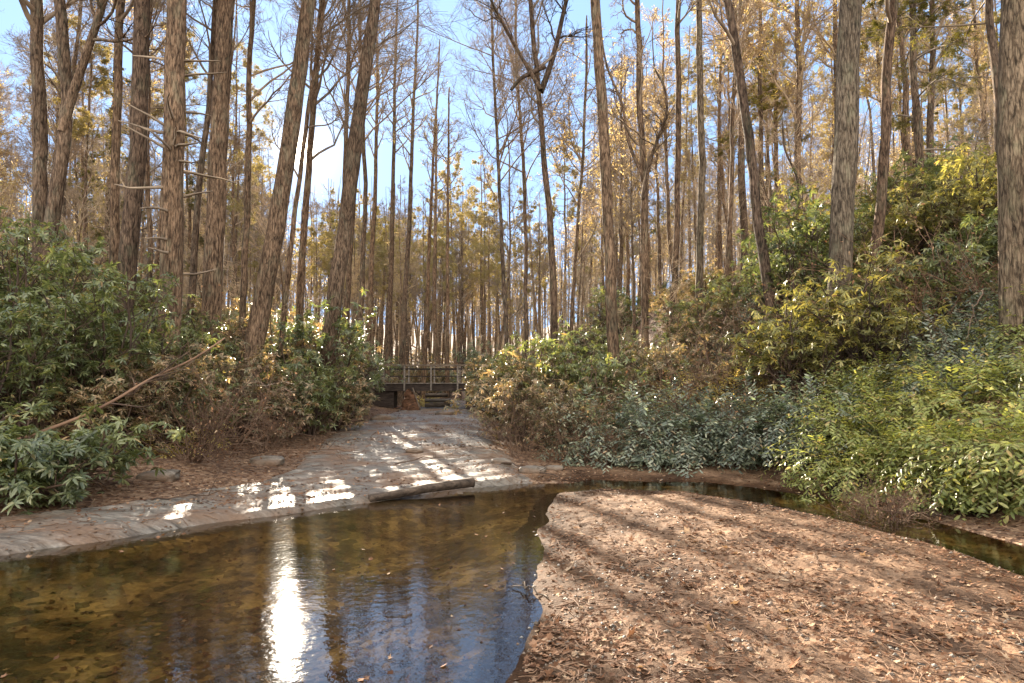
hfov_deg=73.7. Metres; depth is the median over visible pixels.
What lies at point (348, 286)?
bare tree
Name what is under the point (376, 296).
bare tree
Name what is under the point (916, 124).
hemlock tree
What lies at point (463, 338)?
bare tree
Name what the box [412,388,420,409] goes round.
leaning branch
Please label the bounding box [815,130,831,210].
pine tree
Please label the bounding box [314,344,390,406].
rhododendron bush
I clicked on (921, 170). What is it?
rhododendron bush
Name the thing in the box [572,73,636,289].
bare tree
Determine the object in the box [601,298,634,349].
bare sapling
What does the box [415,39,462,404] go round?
bare tree
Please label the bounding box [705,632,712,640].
fallen leaf
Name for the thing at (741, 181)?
beech tree
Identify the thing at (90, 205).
pine tree
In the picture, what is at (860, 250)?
rhododendron bush
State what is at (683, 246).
bare sapling
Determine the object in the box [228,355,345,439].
rhododendron bush
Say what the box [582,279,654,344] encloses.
rhododendron bush
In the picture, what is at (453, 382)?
rhododendron bush
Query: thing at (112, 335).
rhododendron bush
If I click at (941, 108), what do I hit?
beech tree
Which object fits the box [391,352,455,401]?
rhododendron bush
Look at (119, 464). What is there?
rhododendron bush
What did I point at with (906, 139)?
bare tree
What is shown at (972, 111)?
pine tree
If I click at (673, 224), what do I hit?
beech tree
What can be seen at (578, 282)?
hemlock tree
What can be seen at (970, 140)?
bare sapling
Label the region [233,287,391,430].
rhododendron bush
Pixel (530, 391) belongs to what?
rhododendron bush
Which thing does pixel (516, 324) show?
wood
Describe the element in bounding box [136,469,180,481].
stone
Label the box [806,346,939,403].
doghobble bush
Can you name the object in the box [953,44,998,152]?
beech tree
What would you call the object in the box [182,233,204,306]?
bare sapling
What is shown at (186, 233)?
bare tree
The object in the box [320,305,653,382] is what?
undergrowth
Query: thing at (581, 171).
tree
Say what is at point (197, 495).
stick
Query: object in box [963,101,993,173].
bare sapling
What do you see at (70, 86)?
bare tree
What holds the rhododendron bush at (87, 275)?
on the ground
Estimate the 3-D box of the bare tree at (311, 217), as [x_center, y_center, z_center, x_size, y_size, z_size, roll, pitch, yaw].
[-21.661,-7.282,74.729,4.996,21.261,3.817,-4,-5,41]
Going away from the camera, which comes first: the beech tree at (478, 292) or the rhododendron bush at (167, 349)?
the rhododendron bush at (167, 349)
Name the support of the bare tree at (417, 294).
on the ground
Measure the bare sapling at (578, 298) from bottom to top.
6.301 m
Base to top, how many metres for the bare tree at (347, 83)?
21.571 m
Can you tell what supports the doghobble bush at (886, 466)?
on the ground
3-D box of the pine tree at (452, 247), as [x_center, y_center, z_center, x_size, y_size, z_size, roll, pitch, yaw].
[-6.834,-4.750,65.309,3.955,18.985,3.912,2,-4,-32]
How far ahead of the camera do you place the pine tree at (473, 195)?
78.48 m
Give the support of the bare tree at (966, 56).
on the ground
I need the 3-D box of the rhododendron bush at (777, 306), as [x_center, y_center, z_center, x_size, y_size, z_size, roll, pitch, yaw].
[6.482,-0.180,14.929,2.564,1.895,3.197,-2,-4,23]
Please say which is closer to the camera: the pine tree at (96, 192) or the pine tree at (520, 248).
the pine tree at (96, 192)
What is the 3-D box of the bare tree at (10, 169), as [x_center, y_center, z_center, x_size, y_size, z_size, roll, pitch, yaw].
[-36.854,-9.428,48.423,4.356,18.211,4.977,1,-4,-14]
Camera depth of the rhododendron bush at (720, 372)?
15.02 m
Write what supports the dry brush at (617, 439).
on the ground
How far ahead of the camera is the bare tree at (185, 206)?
78.46 m
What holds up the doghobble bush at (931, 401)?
on the ground
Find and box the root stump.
[394,389,419,409]
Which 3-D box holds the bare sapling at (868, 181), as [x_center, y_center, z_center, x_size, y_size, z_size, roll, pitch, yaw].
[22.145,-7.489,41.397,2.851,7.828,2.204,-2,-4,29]
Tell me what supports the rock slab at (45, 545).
on the ground
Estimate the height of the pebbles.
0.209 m
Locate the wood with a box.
[0,88,991,367]
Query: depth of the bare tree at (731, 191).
22.50 m
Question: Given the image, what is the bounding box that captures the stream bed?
[0,483,1023,682]
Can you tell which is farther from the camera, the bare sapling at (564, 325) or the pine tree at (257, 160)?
the pine tree at (257, 160)
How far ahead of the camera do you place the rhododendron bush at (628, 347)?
22.35 m
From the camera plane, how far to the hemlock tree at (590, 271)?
69.47 m
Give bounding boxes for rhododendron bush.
[0,189,136,356]
[0,220,196,434]
[0,235,71,290]
[0,245,36,289]
[0,259,16,300]
[0,266,87,342]
[0,276,39,338]
[0,281,128,433]
[0,293,160,420]
[0,307,77,436]
[0,400,190,508]
[0,429,106,515]
[3,203,108,291]
[4,270,100,294]
[21,355,172,456]
[39,271,122,327]
[51,354,232,449]
[64,312,189,382]
[67,251,159,327]
[77,264,201,327]
[97,283,184,370]
[116,296,217,398]
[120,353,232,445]
[134,283,200,332]
[134,310,243,382]
[149,369,263,448]
[151,342,297,441]
[158,291,274,335]
[181,319,264,374]
[182,293,232,334]
[197,317,315,374]
[221,303,323,361]
[221,355,318,444]
[223,332,382,422]
[224,297,292,355]
[225,296,286,336]
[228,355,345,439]
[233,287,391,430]
[263,336,358,435]
[268,295,323,347]
[276,324,348,383]
[306,366,375,430]
[311,338,377,395]
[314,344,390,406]
[315,312,382,372]
[336,325,403,411]
[339,365,365,408]
[361,382,374,407]
[376,362,398,382]
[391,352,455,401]
[391,370,421,382]
[439,372,457,397]
[442,349,564,442]
[449,333,498,399]
[460,343,597,428]
[465,345,537,400]
[465,370,555,429]
[468,360,573,442]
[479,376,582,451]
[488,315,599,437]
[510,346,545,360]
[525,357,643,433]
[529,379,617,453]
[533,331,653,429]
[555,372,657,425]
[558,321,592,361]
[571,317,639,373]
[573,301,629,348]
[579,329,640,389]
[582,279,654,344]
[582,316,639,367]
[589,276,637,323]
[593,334,735,411]
[619,344,640,367]
[622,350,674,403]
[627,335,681,363]
[628,338,693,401]
[643,322,731,371]
[645,273,732,357]
[649,276,686,318]
[650,289,730,343]
[653,280,679,301]
[656,304,693,332]
[662,264,736,301]
[679,258,733,300]
[687,344,769,406]
[705,245,805,308]
[708,261,760,319]
[717,268,869,411]
[730,308,814,390]
[733,187,870,289]
[737,167,887,334]
[750,294,877,369]
[752,238,858,322]
[772,176,921,257]
[782,233,964,385]
[791,257,888,359]
[808,203,873,275]
[816,167,934,245]
[827,205,948,265]
[827,241,910,295]
[854,139,963,251]
[858,240,998,347]
[871,133,982,244]
[871,142,996,273]
[894,160,993,241]
[907,207,997,309]
[909,161,993,238]
[931,142,997,257]
[939,145,994,209]
[980,192,997,242]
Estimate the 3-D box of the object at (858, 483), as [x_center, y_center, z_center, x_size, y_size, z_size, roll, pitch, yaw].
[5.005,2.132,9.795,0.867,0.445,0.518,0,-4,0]
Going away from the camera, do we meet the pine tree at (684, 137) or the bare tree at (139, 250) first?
the pine tree at (684, 137)
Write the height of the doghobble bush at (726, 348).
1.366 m
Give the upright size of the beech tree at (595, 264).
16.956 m
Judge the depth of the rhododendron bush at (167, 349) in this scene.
14.01 m
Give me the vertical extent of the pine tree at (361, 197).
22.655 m
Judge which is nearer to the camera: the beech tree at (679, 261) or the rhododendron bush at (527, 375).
the rhododendron bush at (527, 375)
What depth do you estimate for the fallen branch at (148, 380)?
10.41 m
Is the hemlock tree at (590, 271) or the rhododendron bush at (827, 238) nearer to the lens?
the rhododendron bush at (827, 238)
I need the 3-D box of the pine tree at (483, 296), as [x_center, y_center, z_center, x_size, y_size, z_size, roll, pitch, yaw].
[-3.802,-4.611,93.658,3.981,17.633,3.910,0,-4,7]
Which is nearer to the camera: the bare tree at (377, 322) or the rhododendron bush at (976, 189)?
the rhododendron bush at (976, 189)
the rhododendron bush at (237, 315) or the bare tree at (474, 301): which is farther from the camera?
the bare tree at (474, 301)
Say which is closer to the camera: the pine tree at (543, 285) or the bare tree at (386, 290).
the pine tree at (543, 285)
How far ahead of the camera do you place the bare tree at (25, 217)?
84.66 m
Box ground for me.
[0,248,1023,556]
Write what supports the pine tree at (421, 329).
on the ground
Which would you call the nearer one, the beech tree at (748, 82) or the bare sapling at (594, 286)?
the beech tree at (748, 82)
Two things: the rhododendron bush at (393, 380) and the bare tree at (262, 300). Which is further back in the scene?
the rhododendron bush at (393, 380)
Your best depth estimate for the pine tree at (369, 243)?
69.76 m
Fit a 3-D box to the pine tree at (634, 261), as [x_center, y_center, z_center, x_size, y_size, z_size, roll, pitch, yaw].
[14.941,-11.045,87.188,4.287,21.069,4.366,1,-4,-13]
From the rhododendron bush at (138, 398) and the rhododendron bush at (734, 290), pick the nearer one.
the rhododendron bush at (138, 398)
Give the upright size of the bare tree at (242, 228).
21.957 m
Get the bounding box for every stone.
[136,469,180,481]
[249,455,284,465]
[370,414,397,419]
[405,447,423,452]
[435,410,454,414]
[491,458,511,464]
[519,465,545,473]
[546,465,563,470]
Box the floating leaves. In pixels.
[0,494,534,681]
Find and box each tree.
[0,0,113,274]
[0,12,23,119]
[0,62,31,246]
[0,65,31,117]
[0,66,29,172]
[0,71,31,256]
[0,85,80,243]
[0,91,31,239]
[0,95,23,243]
[0,99,94,228]
[0,153,26,244]
[0,187,26,252]
[1,3,101,217]
[7,0,106,251]
[9,0,96,268]
[10,29,84,185]
[12,196,30,243]
[19,1,126,272]
[25,161,75,247]
[36,0,164,280]
[48,93,107,252]
[48,157,91,250]
[51,0,127,274]
[58,7,150,280]
[66,0,208,314]
[66,149,102,268]
[67,106,124,258]
[74,107,125,269]
[74,133,144,254]
[89,15,193,230]
[89,189,104,272]
[93,0,197,188]
[95,83,150,296]
[109,0,133,289]
[113,0,256,331]
[114,0,237,365]
[120,120,153,259]
[121,149,161,305]
[137,3,207,305]
[138,218,156,268]
[141,137,193,278]
[150,0,272,331]
[152,184,192,245]
[156,0,272,237]
[160,77,206,283]
[182,158,231,309]
[183,164,192,281]
[184,156,206,234]
[184,186,200,249]
[184,195,228,304]
[189,162,223,268]
[191,162,231,289]
[192,22,275,317]
[195,0,234,393]
[195,142,240,295]
[202,106,267,288]
[206,0,362,338]
[207,106,257,305]
[222,163,251,301]
[223,152,247,317]
[224,178,266,292]
[225,157,264,311]
[226,156,264,280]
[227,159,272,271]
[231,151,274,255]
[231,235,260,309]
[233,0,484,347]
[237,0,315,418]
[237,185,278,287]
[237,230,258,299]
[244,0,352,346]
[251,137,266,289]
[253,154,275,212]
[256,241,291,326]
[277,0,428,352]
[277,225,291,319]
[277,227,297,315]
[289,210,322,309]
[299,188,328,317]
[306,207,333,318]
[307,204,338,321]
[313,187,355,299]
[314,179,336,297]
[315,0,380,430]
[315,217,352,268]
[317,179,340,313]
[318,178,343,307]
[321,199,356,324]
[323,0,465,406]
[329,0,399,337]
[342,213,382,316]
[344,204,379,337]
[344,220,376,325]
[345,176,371,315]
[351,33,403,367]
[351,194,388,335]
[353,198,387,340]
[356,232,382,311]
[357,197,389,355]
[358,209,386,350]
[364,201,397,357]
[365,194,403,349]
[368,1,422,382]
[368,201,395,353]
[374,206,413,372]
[374,216,399,361]
[374,276,385,352]
[375,204,416,317]
[376,206,406,363]
[377,174,422,363]
[381,0,597,368]
[384,185,432,363]
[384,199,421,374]
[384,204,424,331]
[384,208,423,363]
[386,1,451,405]
[394,256,423,363]
[402,199,444,366]
[410,245,445,367]
[411,220,427,344]
[414,104,466,392]
[414,227,432,340]
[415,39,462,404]
[415,221,440,366]
[417,199,451,350]
[418,216,456,353]
[420,197,460,370]
[427,187,462,350]
[428,87,466,402]
[429,175,468,370]
[430,0,578,363]
[431,151,477,372]
[436,192,472,363]
[438,182,482,367]
[438,251,457,362]
[441,224,476,355]
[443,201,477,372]
[445,219,478,399]
[451,223,487,366]
[454,280,476,355]
[457,0,592,376]
[457,155,512,352]
[458,234,487,360]
[462,174,507,357]
[463,201,496,347]
[468,211,508,354]
[469,213,490,339]
[472,227,507,357]
[473,253,495,356]
[479,106,553,360]
[482,244,510,355]
[486,211,523,350]
[486,220,504,357]
[505,254,520,330]
[511,171,547,362]
[512,203,559,355]
[518,227,547,347]
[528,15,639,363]
[528,237,558,348]
[535,231,560,344]
[543,108,597,362]
[545,246,574,351]
[549,179,599,363]
[555,193,578,339]
[556,154,600,326]
[566,137,604,332]
[569,0,682,390]
[569,215,592,321]
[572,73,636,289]
[575,104,629,326]
[577,98,635,329]
[577,215,600,286]
[584,153,635,281]
[584,214,618,307]
[585,51,662,334]
[590,0,619,408]
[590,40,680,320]
[604,196,630,262]
[611,5,691,301]
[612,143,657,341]
[613,55,667,316]
[617,189,651,255]
[618,63,675,312]
[618,213,640,296]
[620,0,692,277]
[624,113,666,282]
[635,135,665,262]
[638,227,655,298]
[649,204,667,295]
[650,190,673,294]
[650,233,656,295]
[655,151,696,229]
[657,206,687,276]
[659,182,696,282]
[660,25,714,284]
[662,119,713,272]
[664,0,711,323]
[665,220,688,274]
[670,100,717,259]
[671,123,715,272]
[679,164,715,263]
[680,208,694,267]
[681,0,762,276]
[681,0,766,292]
[681,26,751,278]
[684,0,779,329]
[688,0,798,279]
[691,34,758,275]
[695,0,706,326]
[704,160,739,269]
[704,190,735,268]
[705,142,748,270]
[705,144,739,278]
[705,184,723,270]
[708,0,817,236]
[721,164,749,279]
[723,0,804,242]
[731,0,814,243]
[736,185,758,274]
[745,0,839,255]
[746,180,773,217]
[749,32,802,255]
[752,70,805,248]
[770,0,866,184]
[770,154,794,227]
[772,96,823,209]
[774,154,794,227]
[784,86,828,186]
[788,0,884,180]
[801,37,868,189]
[802,12,873,200]
[802,160,829,212]
[803,85,861,212]
[804,104,831,192]
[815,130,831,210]
[816,0,861,384]
[821,61,873,203]
[825,113,874,256]
[828,0,910,191]
[838,0,911,193]
[855,146,868,206]
[860,0,993,249]
[861,0,898,343]
[861,0,1000,225]
[863,1,925,176]
[865,1,949,168]
[866,96,902,191]
[871,0,966,183]
[882,0,995,244]
[893,67,947,160]
[896,0,930,249]
[911,54,949,159]
[919,30,975,161]
[934,99,967,161]
[934,106,951,158]
[935,0,998,157]
[935,0,1000,189]
[936,21,985,162]
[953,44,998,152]
[957,10,989,140]
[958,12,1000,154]
[961,31,993,126]
[965,0,1000,82]
[996,0,1023,373]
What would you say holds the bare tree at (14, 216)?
on the ground
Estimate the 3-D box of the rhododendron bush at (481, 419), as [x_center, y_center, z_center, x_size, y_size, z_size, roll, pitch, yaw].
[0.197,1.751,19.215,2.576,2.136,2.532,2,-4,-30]
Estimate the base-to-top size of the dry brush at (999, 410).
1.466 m
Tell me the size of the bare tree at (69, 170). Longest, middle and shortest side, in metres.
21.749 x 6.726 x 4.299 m
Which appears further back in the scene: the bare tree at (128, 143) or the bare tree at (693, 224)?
the bare tree at (693, 224)
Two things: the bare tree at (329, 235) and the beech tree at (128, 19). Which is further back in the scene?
the bare tree at (329, 235)
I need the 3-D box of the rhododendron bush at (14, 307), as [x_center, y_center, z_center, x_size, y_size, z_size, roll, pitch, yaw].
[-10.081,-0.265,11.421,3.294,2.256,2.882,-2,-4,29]
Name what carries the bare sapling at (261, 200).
on the ground
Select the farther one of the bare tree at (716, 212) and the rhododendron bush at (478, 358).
the bare tree at (716, 212)
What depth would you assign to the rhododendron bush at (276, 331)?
20.85 m
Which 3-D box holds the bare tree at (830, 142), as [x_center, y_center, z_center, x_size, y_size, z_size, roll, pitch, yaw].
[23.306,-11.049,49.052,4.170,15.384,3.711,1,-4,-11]
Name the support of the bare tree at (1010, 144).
on the ground
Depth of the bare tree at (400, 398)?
34.47 m
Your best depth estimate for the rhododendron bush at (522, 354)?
33.90 m
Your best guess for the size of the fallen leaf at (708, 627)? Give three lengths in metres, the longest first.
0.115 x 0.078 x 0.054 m
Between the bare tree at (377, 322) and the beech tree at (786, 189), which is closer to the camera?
the beech tree at (786, 189)
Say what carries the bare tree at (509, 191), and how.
on the ground
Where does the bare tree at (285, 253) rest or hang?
on the ground
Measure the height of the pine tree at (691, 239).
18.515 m
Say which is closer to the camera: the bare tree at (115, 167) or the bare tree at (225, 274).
the bare tree at (115, 167)
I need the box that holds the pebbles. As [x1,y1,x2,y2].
[276,475,1023,682]
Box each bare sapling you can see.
[48,128,120,265]
[59,210,88,260]
[60,216,94,267]
[80,144,138,276]
[93,229,108,265]
[182,228,222,319]
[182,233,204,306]
[196,245,240,321]
[222,154,321,342]
[222,237,252,317]
[223,259,254,316]
[247,267,286,372]
[288,248,326,326]
[319,270,367,337]
[529,269,586,354]
[558,262,604,364]
[582,263,604,316]
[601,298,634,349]
[638,234,700,331]
[661,200,693,275]
[671,153,719,241]
[704,140,751,269]
[728,126,791,248]
[734,187,771,250]
[757,84,831,220]
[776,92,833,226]
[799,154,829,220]
[828,74,903,211]
[828,88,900,232]
[856,160,894,198]
[876,134,925,173]
[947,78,993,175]
[953,125,977,178]
[955,66,993,166]
[956,74,993,138]
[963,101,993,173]
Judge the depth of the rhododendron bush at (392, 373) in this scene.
59.46 m
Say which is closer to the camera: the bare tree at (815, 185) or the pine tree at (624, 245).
the bare tree at (815, 185)
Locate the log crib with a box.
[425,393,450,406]
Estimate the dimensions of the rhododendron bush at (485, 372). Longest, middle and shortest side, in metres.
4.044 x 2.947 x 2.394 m
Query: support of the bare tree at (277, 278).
on the ground
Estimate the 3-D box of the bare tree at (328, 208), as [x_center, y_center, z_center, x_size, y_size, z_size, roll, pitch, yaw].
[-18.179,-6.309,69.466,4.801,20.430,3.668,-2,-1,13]
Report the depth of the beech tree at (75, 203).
38.52 m
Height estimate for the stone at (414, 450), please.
0.144 m
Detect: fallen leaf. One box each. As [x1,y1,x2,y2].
[544,667,553,675]
[545,632,552,639]
[627,624,635,637]
[679,526,689,532]
[703,623,714,630]
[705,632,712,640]
[788,655,801,668]
[887,593,896,598]
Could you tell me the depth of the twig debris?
4.72 m
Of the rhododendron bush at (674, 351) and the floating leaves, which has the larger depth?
the rhododendron bush at (674, 351)
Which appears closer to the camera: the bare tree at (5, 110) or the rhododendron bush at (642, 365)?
the rhododendron bush at (642, 365)
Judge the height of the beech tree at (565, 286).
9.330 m
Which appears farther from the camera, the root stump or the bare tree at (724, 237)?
the bare tree at (724, 237)
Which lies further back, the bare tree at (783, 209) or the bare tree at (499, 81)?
the bare tree at (783, 209)
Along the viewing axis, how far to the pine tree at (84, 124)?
29.16 m
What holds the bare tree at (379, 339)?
on the ground
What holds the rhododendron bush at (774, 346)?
on the ground
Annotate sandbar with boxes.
[459,462,1023,682]
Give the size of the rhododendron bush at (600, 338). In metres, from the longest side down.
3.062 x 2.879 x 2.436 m
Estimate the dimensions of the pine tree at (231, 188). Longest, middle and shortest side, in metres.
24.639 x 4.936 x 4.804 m
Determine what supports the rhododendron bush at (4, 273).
on the ground
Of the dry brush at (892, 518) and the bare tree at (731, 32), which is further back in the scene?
the bare tree at (731, 32)
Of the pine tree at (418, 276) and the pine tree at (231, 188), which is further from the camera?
the pine tree at (418, 276)
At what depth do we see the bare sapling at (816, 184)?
23.77 m
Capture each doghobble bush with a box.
[526,380,695,473]
[567,376,737,477]
[612,370,788,470]
[636,390,734,451]
[653,356,750,409]
[656,376,810,470]
[696,360,871,473]
[704,322,765,369]
[729,285,801,322]
[730,365,921,468]
[760,411,929,506]
[763,366,965,474]
[791,347,927,440]
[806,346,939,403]
[806,401,962,492]
[834,412,1022,492]
[848,322,1023,421]
[851,338,1023,435]
[853,256,908,291]
[861,407,1023,511]
[865,402,1023,524]
[879,291,1014,379]
[894,362,1023,509]
[923,345,1023,409]
[928,272,998,341]
[951,284,1023,362]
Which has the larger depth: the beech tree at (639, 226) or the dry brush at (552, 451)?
the beech tree at (639, 226)
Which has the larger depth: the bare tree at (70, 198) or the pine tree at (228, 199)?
the bare tree at (70, 198)
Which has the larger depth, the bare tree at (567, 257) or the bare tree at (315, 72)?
the bare tree at (567, 257)
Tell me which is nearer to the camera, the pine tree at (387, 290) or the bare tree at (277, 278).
the bare tree at (277, 278)
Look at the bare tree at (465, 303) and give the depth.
88.34 m
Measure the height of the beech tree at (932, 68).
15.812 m
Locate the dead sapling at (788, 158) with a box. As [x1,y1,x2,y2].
[763,118,822,274]
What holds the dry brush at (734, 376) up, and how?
on the ground
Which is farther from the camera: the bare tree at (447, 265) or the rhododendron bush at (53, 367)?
the bare tree at (447, 265)
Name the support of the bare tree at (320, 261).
on the ground
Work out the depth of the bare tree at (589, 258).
80.70 m
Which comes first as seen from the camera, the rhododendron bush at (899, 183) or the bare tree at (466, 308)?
the rhododendron bush at (899, 183)
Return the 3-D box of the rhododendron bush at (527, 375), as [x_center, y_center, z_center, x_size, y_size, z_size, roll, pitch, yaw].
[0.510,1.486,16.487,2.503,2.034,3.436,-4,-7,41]
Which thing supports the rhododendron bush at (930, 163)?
on the ground
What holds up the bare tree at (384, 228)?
on the ground
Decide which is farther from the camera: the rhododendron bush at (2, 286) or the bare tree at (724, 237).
the bare tree at (724, 237)
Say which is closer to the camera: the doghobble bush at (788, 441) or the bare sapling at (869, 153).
the doghobble bush at (788, 441)
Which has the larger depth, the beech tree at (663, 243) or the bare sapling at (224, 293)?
the beech tree at (663, 243)
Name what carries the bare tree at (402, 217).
on the ground
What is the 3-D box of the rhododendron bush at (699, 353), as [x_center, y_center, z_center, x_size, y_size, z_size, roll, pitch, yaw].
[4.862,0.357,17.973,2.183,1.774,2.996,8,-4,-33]
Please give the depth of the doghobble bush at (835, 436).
10.41 m
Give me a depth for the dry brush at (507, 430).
13.83 m
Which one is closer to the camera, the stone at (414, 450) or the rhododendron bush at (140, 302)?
the stone at (414, 450)
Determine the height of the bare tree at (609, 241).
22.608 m
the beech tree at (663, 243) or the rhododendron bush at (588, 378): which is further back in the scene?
the beech tree at (663, 243)
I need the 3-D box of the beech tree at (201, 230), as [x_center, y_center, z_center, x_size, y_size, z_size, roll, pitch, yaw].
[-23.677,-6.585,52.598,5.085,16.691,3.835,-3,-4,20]
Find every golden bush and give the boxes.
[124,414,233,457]
[417,396,439,406]
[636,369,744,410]
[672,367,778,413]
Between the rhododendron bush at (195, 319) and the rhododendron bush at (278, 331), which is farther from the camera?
the rhododendron bush at (278, 331)
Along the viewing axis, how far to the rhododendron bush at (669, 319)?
22.27 m
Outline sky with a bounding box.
[0,0,1000,335]
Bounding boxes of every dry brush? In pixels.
[5,357,152,422]
[9,285,380,462]
[90,380,277,475]
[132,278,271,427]
[171,370,320,450]
[211,405,305,456]
[443,358,580,462]
[492,370,662,472]
[505,410,614,461]
[552,421,636,470]
[573,422,652,464]
[574,359,728,428]
[579,377,712,427]
[583,254,823,408]
[602,284,711,407]
[610,318,812,452]
[665,342,802,402]
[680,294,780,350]
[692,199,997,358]
[709,264,870,370]
[709,282,866,402]
[734,265,786,301]
[782,183,1015,359]
[805,478,907,525]
[814,466,955,536]
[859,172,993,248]
[916,234,997,324]
[934,385,1019,435]
[968,389,1021,438]
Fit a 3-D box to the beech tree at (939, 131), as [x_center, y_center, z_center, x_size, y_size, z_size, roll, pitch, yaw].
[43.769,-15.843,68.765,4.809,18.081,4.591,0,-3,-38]
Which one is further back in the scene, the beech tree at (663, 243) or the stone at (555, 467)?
the beech tree at (663, 243)
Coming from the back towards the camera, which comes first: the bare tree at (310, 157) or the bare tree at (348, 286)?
the bare tree at (348, 286)
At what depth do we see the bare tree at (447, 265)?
34.27 m
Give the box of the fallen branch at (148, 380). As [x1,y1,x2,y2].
[17,337,225,438]
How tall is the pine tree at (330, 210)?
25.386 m
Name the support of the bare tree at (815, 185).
on the ground
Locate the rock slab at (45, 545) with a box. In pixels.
[0,400,531,570]
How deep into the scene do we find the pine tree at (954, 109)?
56.70 m
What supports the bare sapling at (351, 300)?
on the ground
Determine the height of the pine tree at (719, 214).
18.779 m
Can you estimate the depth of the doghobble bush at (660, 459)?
12.45 m
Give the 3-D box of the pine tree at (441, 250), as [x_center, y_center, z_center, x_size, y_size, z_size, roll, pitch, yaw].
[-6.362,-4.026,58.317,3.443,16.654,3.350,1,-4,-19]
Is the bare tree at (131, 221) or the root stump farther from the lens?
the root stump
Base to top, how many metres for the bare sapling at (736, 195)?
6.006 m
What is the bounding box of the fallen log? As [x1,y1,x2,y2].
[368,477,474,501]
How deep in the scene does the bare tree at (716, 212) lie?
59.62 m
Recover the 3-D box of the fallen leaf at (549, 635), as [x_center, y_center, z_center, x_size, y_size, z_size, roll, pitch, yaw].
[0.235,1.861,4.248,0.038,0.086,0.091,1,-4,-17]
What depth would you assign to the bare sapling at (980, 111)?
24.41 m
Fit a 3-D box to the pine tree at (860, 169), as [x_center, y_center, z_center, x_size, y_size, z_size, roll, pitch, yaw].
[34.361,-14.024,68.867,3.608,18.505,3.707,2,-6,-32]
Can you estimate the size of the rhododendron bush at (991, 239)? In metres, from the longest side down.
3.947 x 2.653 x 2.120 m
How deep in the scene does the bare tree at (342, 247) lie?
19.62 m
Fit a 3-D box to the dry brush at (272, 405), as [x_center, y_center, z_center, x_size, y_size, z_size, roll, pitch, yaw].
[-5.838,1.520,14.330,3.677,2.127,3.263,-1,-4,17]
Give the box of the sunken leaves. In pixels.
[1,483,1023,682]
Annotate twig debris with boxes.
[0,385,1023,682]
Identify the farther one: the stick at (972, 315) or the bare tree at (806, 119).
the bare tree at (806, 119)
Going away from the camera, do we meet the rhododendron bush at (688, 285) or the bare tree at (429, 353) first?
the rhododendron bush at (688, 285)
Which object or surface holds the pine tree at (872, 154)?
on the ground
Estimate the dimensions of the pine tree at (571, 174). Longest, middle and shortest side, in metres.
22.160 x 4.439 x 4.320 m
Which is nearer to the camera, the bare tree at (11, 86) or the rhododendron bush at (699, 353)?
the rhododendron bush at (699, 353)
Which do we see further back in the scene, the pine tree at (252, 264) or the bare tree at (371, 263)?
the pine tree at (252, 264)
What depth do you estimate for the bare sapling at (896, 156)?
33.91 m
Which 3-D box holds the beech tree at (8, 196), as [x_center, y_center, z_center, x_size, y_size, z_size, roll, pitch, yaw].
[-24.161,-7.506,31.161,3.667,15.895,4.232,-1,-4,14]
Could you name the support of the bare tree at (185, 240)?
on the ground
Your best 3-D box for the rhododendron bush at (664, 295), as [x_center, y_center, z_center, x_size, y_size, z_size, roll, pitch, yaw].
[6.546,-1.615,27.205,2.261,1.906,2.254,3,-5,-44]
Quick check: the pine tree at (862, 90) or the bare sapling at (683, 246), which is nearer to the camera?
the pine tree at (862, 90)
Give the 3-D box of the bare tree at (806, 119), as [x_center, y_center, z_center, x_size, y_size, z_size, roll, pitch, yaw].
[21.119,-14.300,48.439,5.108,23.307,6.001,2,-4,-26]
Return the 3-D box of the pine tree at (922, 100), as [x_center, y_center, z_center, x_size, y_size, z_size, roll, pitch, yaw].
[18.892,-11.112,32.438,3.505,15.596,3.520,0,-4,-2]
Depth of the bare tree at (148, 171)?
20.42 m
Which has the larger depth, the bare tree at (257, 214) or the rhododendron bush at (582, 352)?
the bare tree at (257, 214)
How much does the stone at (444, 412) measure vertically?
0.313 m
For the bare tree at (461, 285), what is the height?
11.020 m
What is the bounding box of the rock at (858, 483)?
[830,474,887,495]
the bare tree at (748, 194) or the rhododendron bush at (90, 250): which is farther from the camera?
the bare tree at (748, 194)
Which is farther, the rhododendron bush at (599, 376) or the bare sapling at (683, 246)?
the bare sapling at (683, 246)
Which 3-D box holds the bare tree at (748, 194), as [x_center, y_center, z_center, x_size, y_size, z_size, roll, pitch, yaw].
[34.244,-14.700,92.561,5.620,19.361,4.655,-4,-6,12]
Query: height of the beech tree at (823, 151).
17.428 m
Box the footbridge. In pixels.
[366,364,492,409]
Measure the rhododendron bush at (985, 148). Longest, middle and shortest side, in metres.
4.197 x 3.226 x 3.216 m
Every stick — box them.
[119,467,249,503]
[395,446,469,464]
[501,461,559,477]
[508,575,548,598]
[890,500,959,519]
[916,306,949,347]
[921,478,941,518]
[957,290,983,339]
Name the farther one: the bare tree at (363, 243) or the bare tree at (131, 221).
the bare tree at (363, 243)

